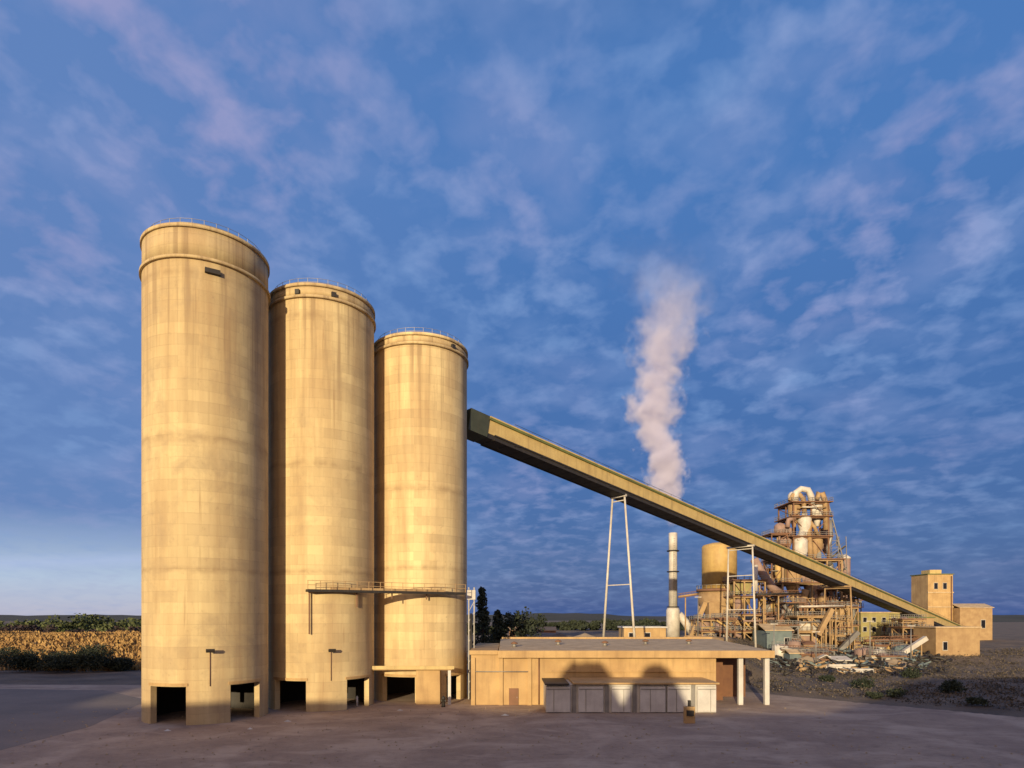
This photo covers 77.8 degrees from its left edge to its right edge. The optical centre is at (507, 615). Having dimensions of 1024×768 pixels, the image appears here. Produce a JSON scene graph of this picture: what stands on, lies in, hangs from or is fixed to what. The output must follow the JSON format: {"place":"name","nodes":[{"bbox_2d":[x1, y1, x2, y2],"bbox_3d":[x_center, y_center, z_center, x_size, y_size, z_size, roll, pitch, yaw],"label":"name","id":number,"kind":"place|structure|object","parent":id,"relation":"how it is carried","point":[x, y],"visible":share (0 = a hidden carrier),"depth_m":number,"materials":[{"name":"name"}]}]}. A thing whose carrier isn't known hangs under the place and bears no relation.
{"place":"outdoors","nodes":[
{"label":"outdoors","id":0,"kind":"place"},
{"bbox_2d":[0,685,1023,767],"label":"yard","id":1,"kind":"structure","parent":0,"point":[926,734],"depth_m":63.18,"materials":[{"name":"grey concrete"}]},
{"bbox_2d":[139,218,270,724],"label":"cement silo","id":2,"kind":"object","parent":1,"relation":"on","point":[205,298],"visible":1,"depth_m":71.77,"materials":[{"name":"concrete"}]},
{"bbox_2d":[268,278,375,711],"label":"cement silo","id":3,"kind":"object","parent":1,"relation":"on","point":[320,430],"visible":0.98,"depth_m":81.72,"materials":[{"name":"concrete"}]},
{"bbox_2d":[306,580,465,633],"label":"catwalk","id":4,"kind":"object","parent":3,"relation":"attached to","point":[357,590],"visible":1,"depth_m":84.26,"materials":[{"name":"metal"}]},
{"bbox_2d":[371,666,453,704],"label":"loading canopy","id":5,"kind":"object","parent":1,"relation":"on","point":[428,684],"visible":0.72,"depth_m":87.50,"materials":[{"name":"beige concrete"}]},
{"bbox_2d":[374,327,468,702],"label":"cement silo","id":6,"kind":"object","parent":1,"relation":"on","point":[420,457],"visible":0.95,"depth_m":89.89,"materials":[{"name":"concrete"}]},
{"bbox_2d":[467,587,475,699],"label":"service mast","id":7,"kind":"object","parent":1,"relation":"on","point":[471,594],"visible":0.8,"depth_m":92.90,"materials":[{"name":"metal"}]},
{"bbox_2d":[542,677,719,712],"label":"storage shed","id":8,"kind":"structure","parent":1,"relation":"on","point":[621,695],"depth_m":79.75,"materials":[{"name":"metal"}]},
{"bbox_2d":[546,686,569,711],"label":"door","id":9,"kind":"structure","parent":8,"relation":"in","point":[557,697],"depth_m":79.75,"materials":[{"name":"metal"}]},
{"bbox_2d":[578,686,602,711],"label":"door","id":10,"kind":"structure","parent":8,"relation":"in","point":[590,698],"depth_m":79.75,"materials":[{"name":"metal"}]},
{"bbox_2d":[611,686,630,711],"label":"door","id":11,"kind":"structure","parent":8,"relation":"in","point":[620,695],"depth_m":79.75,"materials":[{"name":"metal"}]},
{"bbox_2d":[640,686,664,711],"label":"door","id":12,"kind":"structure","parent":8,"relation":"in","point":[652,698],"depth_m":79.75,"materials":[{"name":"metal"}]},
{"bbox_2d":[667,686,689,711],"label":"door","id":13,"kind":"structure","parent":8,"relation":"in","point":[678,697],"depth_m":79.75,"materials":[{"name":"metal"}]},
{"bbox_2d":[697,686,715,711],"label":"door","id":14,"kind":"structure","parent":8,"relation":"in","point":[706,695],"depth_m":79.75,"materials":[{"name":"metal"}]},
{"bbox_2d":[683,700,694,722],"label":"utility post","id":15,"kind":"object","parent":1,"relation":"on","point":[689,713],"visible":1,"depth_m":72.00,"materials":[{"name":"metal"}]},
{"bbox_2d":[0,621,1023,716],"bbox_3d":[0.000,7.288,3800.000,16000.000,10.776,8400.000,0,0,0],"label":"ground","id":16,"kind":"structure","parent":0,"point":[1009,635],"depth_m":119.30,"materials":[{"name":"brown soil"}]},
{"bbox_2d":[0,646,49,670],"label":"bush","id":17,"kind":"object","parent":16,"relation":"on","point":[26,659],"visible":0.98,"depth_m":137.53,"materials":[{"name":"green plant"}]},
{"bbox_2d":[35,651,83,671],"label":"bush","id":18,"kind":"object","parent":16,"relation":"on","point":[54,661],"visible":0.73,"depth_m":137.33,"materials":[{"name":"green plant"}]},
{"bbox_2d":[0,689,140,749],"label":"road","id":19,"kind":"structure","parent":16,"relation":"on","point":[20,706],"depth_m":81.82,"materials":[{"name":"grey asphalt"}]},
{"bbox_2d":[0,630,140,671],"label":"dry grass","id":20,"kind":"structure","parent":16,"relation":"on","point":[121,641],"depth_m":172.80,"materials":[{"name":"beige plant"}]},
{"bbox_2d":[0,613,140,632],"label":"woodland","id":21,"kind":"object","parent":16,"relation":"on","point":[89,622],"visible":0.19,"depth_m":281.72,"materials":[{"name":"green plant"}]},
{"bbox_2d":[0,623,140,632],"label":"thicket","id":22,"kind":"object","parent":16,"relation":"on","point":[23,627],"visible":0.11,"depth_m":227.22,"materials":[{"name":"plant"}]},
{"bbox_2d":[60,642,117,671],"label":"bush","id":23,"kind":"object","parent":16,"relation":"on","point":[92,657],"visible":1,"depth_m":136.71,"materials":[{"name":"green plant"}]},
{"bbox_2d":[101,657,135,671],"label":"bush","id":24,"kind":"object","parent":16,"relation":"on","point":[120,664],"visible":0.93,"depth_m":138.68,"materials":[{"name":"green plant"}]},
{"bbox_2d":[467,586,494,674],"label":"conifer tree","id":25,"kind":"object","parent":16,"relation":"on","point":[482,615],"visible":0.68,"depth_m":117.54,"materials":[{"name":"green plant"}]},
{"bbox_2d":[490,609,507,642],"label":"conifer tree","id":26,"kind":"object","parent":16,"relation":"on","point":[498,633],"visible":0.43,"depth_m":120.35,"materials":[{"name":"green plant"}]},
{"bbox_2d":[502,606,547,636],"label":"broadleaf tree","id":27,"kind":"object","parent":16,"relation":"on","point":[524,627],"visible":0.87,"depth_m":122.25,"materials":[{"name":"green plant"}]},
{"bbox_2d":[508,627,556,635],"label":"warehouse","id":28,"kind":"structure","parent":16,"relation":"on","point":[550,630],"depth_m":255.00,"materials":[{"name":"metal"}]},
{"bbox_2d":[546,633,573,636],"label":"gravel heap","id":29,"kind":"object","parent":16,"relation":"on","point":[559,635],"visible":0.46,"depth_m":173.79,"materials":[{"name":"grey gravel"}]},
{"bbox_2d":[467,618,690,633],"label":"distant forest","id":30,"kind":"object","parent":16,"relation":"on","point":[613,624],"visible":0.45,"depth_m":410.61,"materials":[{"name":"green plant"}]},
{"bbox_2d":[574,633,594,636],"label":"gravel heap","id":31,"kind":"object","parent":16,"relation":"on","point":[584,635],"visible":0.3,"depth_m":149.01,"materials":[{"name":"beige gravel"}]},
{"bbox_2d":[602,494,635,636],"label":"trestle leg frame","id":32,"kind":"object","parent":16,"relation":"on","point":[630,581],"visible":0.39,"depth_m":119.61,"materials":[{"name":"white paint"}]},
{"bbox_2d":[467,408,961,625],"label":"conveyor gallery","id":33,"kind":"object","parent":32,"relation":"on","point":[501,437],"visible":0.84,"depth_m":125.09,"materials":[{"name":"metal"}]},
{"bbox_2d":[617,626,667,636],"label":"mixing shed","id":34,"kind":"structure","parent":16,"relation":"on","point":[646,631],"depth_m":150.00,"materials":[{"name":"beige concrete"}]},
{"bbox_2d":[666,532,695,636],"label":"chimney stack","id":35,"kind":"object","parent":16,"relation":"on","point":[675,616],"visible":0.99,"depth_m":198.78,"materials":[{"name":"white paint"}]},
{"bbox_2d":[678,591,699,635],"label":"pipe bridge","id":36,"kind":"structure","parent":16,"relation":"on","point":[687,595],"depth_m":191.53,"materials":[{"name":"beige metal"}]},
{"bbox_2d":[689,602,706,635],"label":"inclined conveyor","id":37,"kind":"object","parent":16,"relation":"on","point":[702,608],"visible":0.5,"depth_m":185.30,"materials":[{"name":"beige metal"}]},
{"bbox_2d":[694,614,722,636],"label":"platform frame","id":38,"kind":"object","parent":16,"relation":"on","point":[705,626],"visible":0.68,"depth_m":171.89,"materials":[{"name":"beige metal"}]},
{"bbox_2d":[684,635,737,641],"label":"kiln tube","id":39,"kind":"object","parent":16,"relation":"on","point":[724,638],"visible":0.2,"depth_m":154.48,"materials":[{"name":"beige metal"}]},
{"bbox_2d":[689,542,752,638],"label":"ochre silo","id":40,"kind":"object","parent":16,"relation":"on","point":[714,567],"visible":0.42,"depth_m":184.60,"materials":[{"name":"metal"}]},
{"bbox_2d":[711,613,737,637],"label":"platform frame","id":41,"kind":"object","parent":16,"relation":"on","point":[720,626],"visible":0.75,"depth_m":167.89,"materials":[{"name":"metal"}]},
{"bbox_2d":[726,544,760,659],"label":"trestle leg frame","id":42,"kind":"object","parent":16,"relation":"on","point":[753,609],"visible":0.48,"depth_m":144.03,"materials":[{"name":"white paint"}]},
{"bbox_2d":[722,557,781,640],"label":"bin structure","id":43,"kind":"object","parent":16,"relation":"on","point":[740,591],"visible":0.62,"depth_m":175.91,"materials":[{"name":"beige metal"}]},
{"bbox_2d":[760,566,781,619],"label":"platform frame","id":44,"kind":"object","parent":16,"relation":"on","point":[761,584],"visible":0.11,"depth_m":196.59,"materials":[{"name":"metal"}]},
{"bbox_2d":[751,624,793,649],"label":"teal shed","id":45,"kind":"structure","parent":16,"relation":"on","point":[782,634],"depth_m":165.03,"materials":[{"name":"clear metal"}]},
{"bbox_2d":[756,591,788,623],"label":"platform frame","id":46,"kind":"object","parent":16,"relation":"on","point":[772,607],"visible":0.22,"depth_m":185.79,"materials":[{"name":"metal"}]},
{"bbox_2d":[755,590,800,629],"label":"pipe bridge","id":47,"kind":"structure","parent":16,"relation":"on","point":[776,594],"depth_m":174.74,"materials":[{"name":"metal"}]},
{"bbox_2d":[772,642,788,657],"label":"storage tank","id":48,"kind":"object","parent":16,"relation":"on","point":[778,650],"visible":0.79,"depth_m":156.57,"materials":[{"name":"beige metal"}]},
{"bbox_2d":[767,620,800,640],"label":"platform frame","id":49,"kind":"object","parent":16,"relation":"on","point":[797,625],"visible":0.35,"depth_m":167.46,"materials":[{"name":"metal"}]},
{"bbox_2d":[776,601,791,623],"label":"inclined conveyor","id":50,"kind":"object","parent":16,"relation":"on","point":[781,617],"visible":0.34,"depth_m":177.40,"materials":[{"name":"metal"}]},
{"bbox_2d":[776,598,805,635],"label":"platform frame","id":51,"kind":"object","parent":16,"relation":"on","point":[784,604],"visible":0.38,"depth_m":176.05,"materials":[{"name":"metal"}]},
{"bbox_2d":[781,649,803,659],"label":"sample house","id":52,"kind":"structure","parent":16,"relation":"on","point":[789,654],"depth_m":152.47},
{"bbox_2d":[787,638,800,647],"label":"storage tank","id":53,"kind":"object","parent":16,"relation":"on","point":[794,642],"visible":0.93,"depth_m":161.83,"materials":[{"name":"metal"}]},
{"bbox_2d":[761,486,848,642],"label":"preheater tower","id":54,"kind":"structure","parent":16,"relation":"on","point":[808,541],"depth_m":190.47,"materials":[{"name":"beige metal"}]},
{"bbox_2d":[779,644,831,652],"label":"pipe bridge","id":55,"kind":"structure","parent":16,"relation":"on","point":[783,648],"depth_m":157.56,"materials":[{"name":"metal"}]},
{"bbox_2d":[793,633,817,646],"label":"switch house","id":56,"kind":"structure","parent":16,"relation":"on","point":[806,636],"depth_m":172.00,"materials":[{"name":"white paint"}]},
{"bbox_2d":[766,613,845,645],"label":"pipe bridge","id":57,"kind":"structure","parent":16,"relation":"on","point":[771,617],"depth_m":182.28,"materials":[{"name":"metal"}]},
{"bbox_2d":[785,611,828,648],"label":"platform frame","id":58,"kind":"object","parent":16,"relation":"on","point":[809,624],"visible":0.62,"depth_m":169.85,"materials":[{"name":"beige metal"}]},
{"bbox_2d":[801,641,814,648],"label":"motor house","id":59,"kind":"structure","parent":16,"relation":"on","point":[808,643],"depth_m":164.01,"materials":[{"name":"beige metal"}]},
{"bbox_2d":[792,655,826,664],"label":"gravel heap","id":60,"kind":"object","parent":16,"relation":"on","point":[809,658],"visible":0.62,"depth_m":148.82,"materials":[{"name":"beige gravel"}]},
{"bbox_2d":[793,648,828,658],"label":"platform frame","id":61,"kind":"object","parent":16,"relation":"on","point":[811,653],"visible":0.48,"depth_m":151.86,"materials":[{"name":"metal"}]},
{"bbox_2d":[812,631,819,662],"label":"lamp pole","id":62,"kind":"object","parent":16,"relation":"on","point":[815,647],"visible":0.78,"depth_m":145.91,"materials":[{"name":"metal"}]},
{"bbox_2d":[801,644,837,654],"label":"platform frame","id":63,"kind":"object","parent":16,"relation":"on","point":[833,650],"visible":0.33,"depth_m":159.72,"materials":[{"name":"metal"}]},
{"bbox_2d":[814,654,830,662],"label":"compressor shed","id":64,"kind":"structure","parent":16,"relation":"on","point":[821,656],"depth_m":150.00,"materials":[{"name":"metal"}]},
{"bbox_2d":[815,608,834,648],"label":"inclined conveyor","id":65,"kind":"object","parent":16,"relation":"on","point":[826,619],"visible":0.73,"depth_m":167.65,"materials":[{"name":"beige metal"}]},
{"bbox_2d":[818,675,835,681],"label":"bush","id":66,"kind":"object","parent":16,"relation":"on","point":[829,678],"visible":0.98,"depth_m":111.60,"materials":[{"name":"green plant"}]},
{"bbox_2d":[817,585,838,645],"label":"platform frame","id":67,"kind":"object","parent":16,"relation":"on","point":[832,595],"visible":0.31,"depth_m":186.70,"materials":[{"name":"metal"}]},
{"bbox_2d":[798,602,857,646],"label":"pipe bridge","id":68,"kind":"structure","parent":16,"relation":"on","point":[824,606],"depth_m":175.99,"materials":[{"name":"white paint"}]},
{"bbox_2d":[819,601,850,647],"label":"platform frame","id":69,"kind":"object","parent":16,"relation":"on","point":[840,613],"visible":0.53,"depth_m":177.85,"materials":[{"name":"beige metal"}]},
{"bbox_2d":[822,585,853,649],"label":"trestle leg frame","id":70,"kind":"object","parent":16,"relation":"on","point":[828,587],"visible":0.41,"depth_m":171.49,"materials":[{"name":"beige metal"}]},
{"bbox_2d":[824,656,852,663],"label":"pump house","id":71,"kind":"structure","parent":16,"relation":"on","point":[843,658],"depth_m":148.65,"materials":[{"name":"metal"}]},
{"bbox_2d":[825,664,855,669],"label":"beam stack","id":72,"kind":"object","parent":16,"relation":"on","point":[837,666],"visible":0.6,"depth_m":137.86,"materials":[{"name":"white paint"}]},
{"bbox_2d":[839,555,850,633],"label":"slim silo","id":73,"kind":"object","parent":16,"relation":"on","point":[849,564],"visible":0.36,"depth_m":203.58,"materials":[{"name":"white paint"}]},
{"bbox_2d":[763,647,932,669],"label":"scrap","id":74,"kind":"object","parent":16,"relation":"on","point":[790,662],"visible":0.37,"depth_m":148.97,"materials":[{"name":"metal"}]},
{"bbox_2d":[836,631,860,651],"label":"inclined conveyor","id":75,"kind":"object","parent":16,"relation":"on","point":[850,639],"visible":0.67,"depth_m":169.40,"materials":[{"name":"metal"}]},
{"bbox_2d":[837,590,860,640],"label":"platform frame","id":76,"kind":"object","parent":16,"relation":"on","point":[856,623],"visible":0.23,"depth_m":192.01,"materials":[{"name":"beige metal"}]},
{"bbox_2d":[837,637,864,648],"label":"platform frame","id":77,"kind":"object","parent":16,"relation":"on","point":[858,642],"visible":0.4,"depth_m":171.89,"materials":[{"name":"beige metal"}]},
{"bbox_2d":[838,668,873,672],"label":"beam stack","id":78,"kind":"object","parent":16,"relation":"on","point":[861,669],"visible":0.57,"depth_m":133.73,"materials":[{"name":"beige concrete"}]},
{"bbox_2d":[795,651,918,673],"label":"scrap","id":79,"kind":"object","parent":16,"relation":"on","point":[822,666],"visible":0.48,"depth_m":139.72,"materials":[{"name":"beige metal"}]},
{"bbox_2d":[855,600,863,611],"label":"platform frame","id":80,"kind":"object","parent":16,"relation":"on","point":[860,601],"visible":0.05,"depth_m":207.86,"materials":[{"name":"metal"}]},
{"bbox_2d":[770,650,952,677],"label":"scrap","id":81,"kind":"object","parent":16,"relation":"on","point":[933,670],"visible":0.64,"depth_m":135.69,"materials":[{"name":"metal"}]},
{"bbox_2d":[848,676,874,688],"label":"bush","id":82,"kind":"object","parent":16,"relation":"on","point":[864,680],"visible":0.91,"depth_m":103.50,"materials":[{"name":"green plant"}]},
{"bbox_2d":[854,645,872,659],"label":"storage tank","id":83,"kind":"object","parent":16,"relation":"on","point":[860,651],"visible":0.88,"depth_m":156.70,"materials":[{"name":"metal"}]},
{"bbox_2d":[866,621,873,657],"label":"lamp pole","id":84,"kind":"object","parent":16,"relation":"on","point":[869,639],"visible":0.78,"depth_m":149.92,"materials":[{"name":"metal"}]},
{"bbox_2d":[865,691,883,698],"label":"bush","id":85,"kind":"object","parent":16,"relation":"on","point":[873,695],"visible":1,"depth_m":91.33,"materials":[{"name":"green plant"}]},
{"bbox_2d":[729,636,1023,710],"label":"scrub","id":86,"kind":"object","parent":16,"relation":"on","point":[936,693],"visible":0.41,"depth_m":110.96,"materials":[{"name":"brown plant"}]},
{"bbox_2d":[855,612,901,643],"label":"office block","id":87,"kind":"structure","parent":16,"relation":"on","point":[876,625],"depth_m":200.00,"materials":[{"name":"yellow concrete"}]},
{"bbox_2d":[863,640,902,651],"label":"platform frame","id":88,"kind":"object","parent":16,"relation":"on","point":[879,644],"visible":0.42,"depth_m":167.54,"materials":[{"name":"metal"}]},
{"bbox_2d":[866,649,906,660],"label":"platform frame","id":89,"kind":"object","parent":16,"relation":"on","point":[882,656],"visible":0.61,"depth_m":149.98,"materials":[{"name":"metal"}]},
{"bbox_2d":[863,635,918,648],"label":"pipe bridge","id":90,"kind":"structure","parent":16,"relation":"on","point":[897,638],"depth_m":168.36,"materials":[{"name":"metal"}]},
{"bbox_2d":[871,658,913,667],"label":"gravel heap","id":91,"kind":"object","parent":16,"relation":"on","point":[893,661],"visible":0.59,"depth_m":147.06,"materials":[{"name":"beige gravel"}]},
{"bbox_2d":[881,620,910,643],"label":"platform frame","id":92,"kind":"object","parent":16,"relation":"on","point":[888,631],"visible":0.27,"depth_m":192.52,"materials":[{"name":"metal"}]},
{"bbox_2d":[886,687,907,696],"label":"bush","id":93,"kind":"object","parent":16,"relation":"on","point":[891,692],"visible":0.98,"depth_m":91.39,"materials":[{"name":"green plant"}]},
{"bbox_2d":[891,644,914,653],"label":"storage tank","id":94,"kind":"object","parent":16,"relation":"on","point":[899,647],"visible":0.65,"depth_m":163.68,"materials":[{"name":"metal"}]},
{"bbox_2d":[889,614,926,645],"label":"platform frame","id":95,"kind":"object","parent":16,"relation":"on","point":[903,623],"visible":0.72,"depth_m":176.24,"materials":[{"name":"beige metal"}]},
{"bbox_2d":[899,667,921,677],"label":"bush","id":96,"kind":"object","parent":16,"relation":"on","point":[910,673],"visible":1,"depth_m":118.07,"materials":[{"name":"green plant"}]},
{"bbox_2d":[910,628,911,658],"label":"lamp pole","id":97,"kind":"object","parent":16,"relation":"on","point":[911,643],"visible":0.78,"depth_m":151.93,"materials":[{"name":"metal"}]},
{"bbox_2d":[899,636,927,654],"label":"inclined conveyor","id":98,"kind":"object","parent":16,"relation":"on","point":[919,642],"visible":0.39,"depth_m":159.40,"materials":[{"name":"white metal"}]},
{"bbox_2d":[905,617,935,634],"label":"plant hall","id":99,"kind":"structure","parent":16,"relation":"on","point":[929,621],"depth_m":205.00,"materials":[{"name":"beige concrete"}]},
{"bbox_2d":[910,570,953,620],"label":"transfer tower","id":100,"kind":"structure","parent":16,"relation":"on","point":[931,590],"depth_m":240.00,"materials":[{"name":"beige concrete"}]},
{"bbox_2d":[912,626,981,655],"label":"hopper building","id":101,"kind":"structure","parent":16,"relation":"on","point":[952,640],"depth_m":162.00,"materials":[{"name":"beige concrete"}]},
{"bbox_2d":[939,679,967,692],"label":"bush","id":102,"kind":"object","parent":16,"relation":"on","point":[950,685],"visible":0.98,"depth_m":97.50,"materials":[{"name":"green plant"}]},
{"bbox_2d":[952,604,993,639],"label":"building","id":103,"kind":"structure","parent":16,"relation":"on","point":[977,615],"depth_m":236.50,"materials":[{"name":"beige concrete"}]},
{"bbox_2d":[964,696,988,705],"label":"bush","id":104,"kind":"object","parent":16,"relation":"on","point":[974,700],"visible":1,"depth_m":82.74,"materials":[{"name":"green plant"}]},
{"bbox_2d":[0,613,1023,621],"bbox_3d":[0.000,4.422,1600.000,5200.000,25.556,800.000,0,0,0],"label":"hills","id":105,"kind":"structure","parent":0,"point":[598,617],"depth_m":1388.79,"materials":[{"name":"green plant"}]},
{"bbox_2d":[0,0,1023,615],"label":"sky","id":106,"kind":"structure","parent":0,"point":[728,258],"materials":[{"name":"blue"}]},
{"bbox_2d":[469,637,774,704],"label":"workshop building","id":107,"kind":"structure","parent":0,"point":[504,672],"depth_m":87.00,"materials":[{"name":"concrete"}]},
{"bbox_2d":[509,688,517,704],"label":"door","id":108,"kind":"structure","parent":107,"relation":"in","point":[513,692],"depth_m":86.86,"materials":[{"name":"metal"}]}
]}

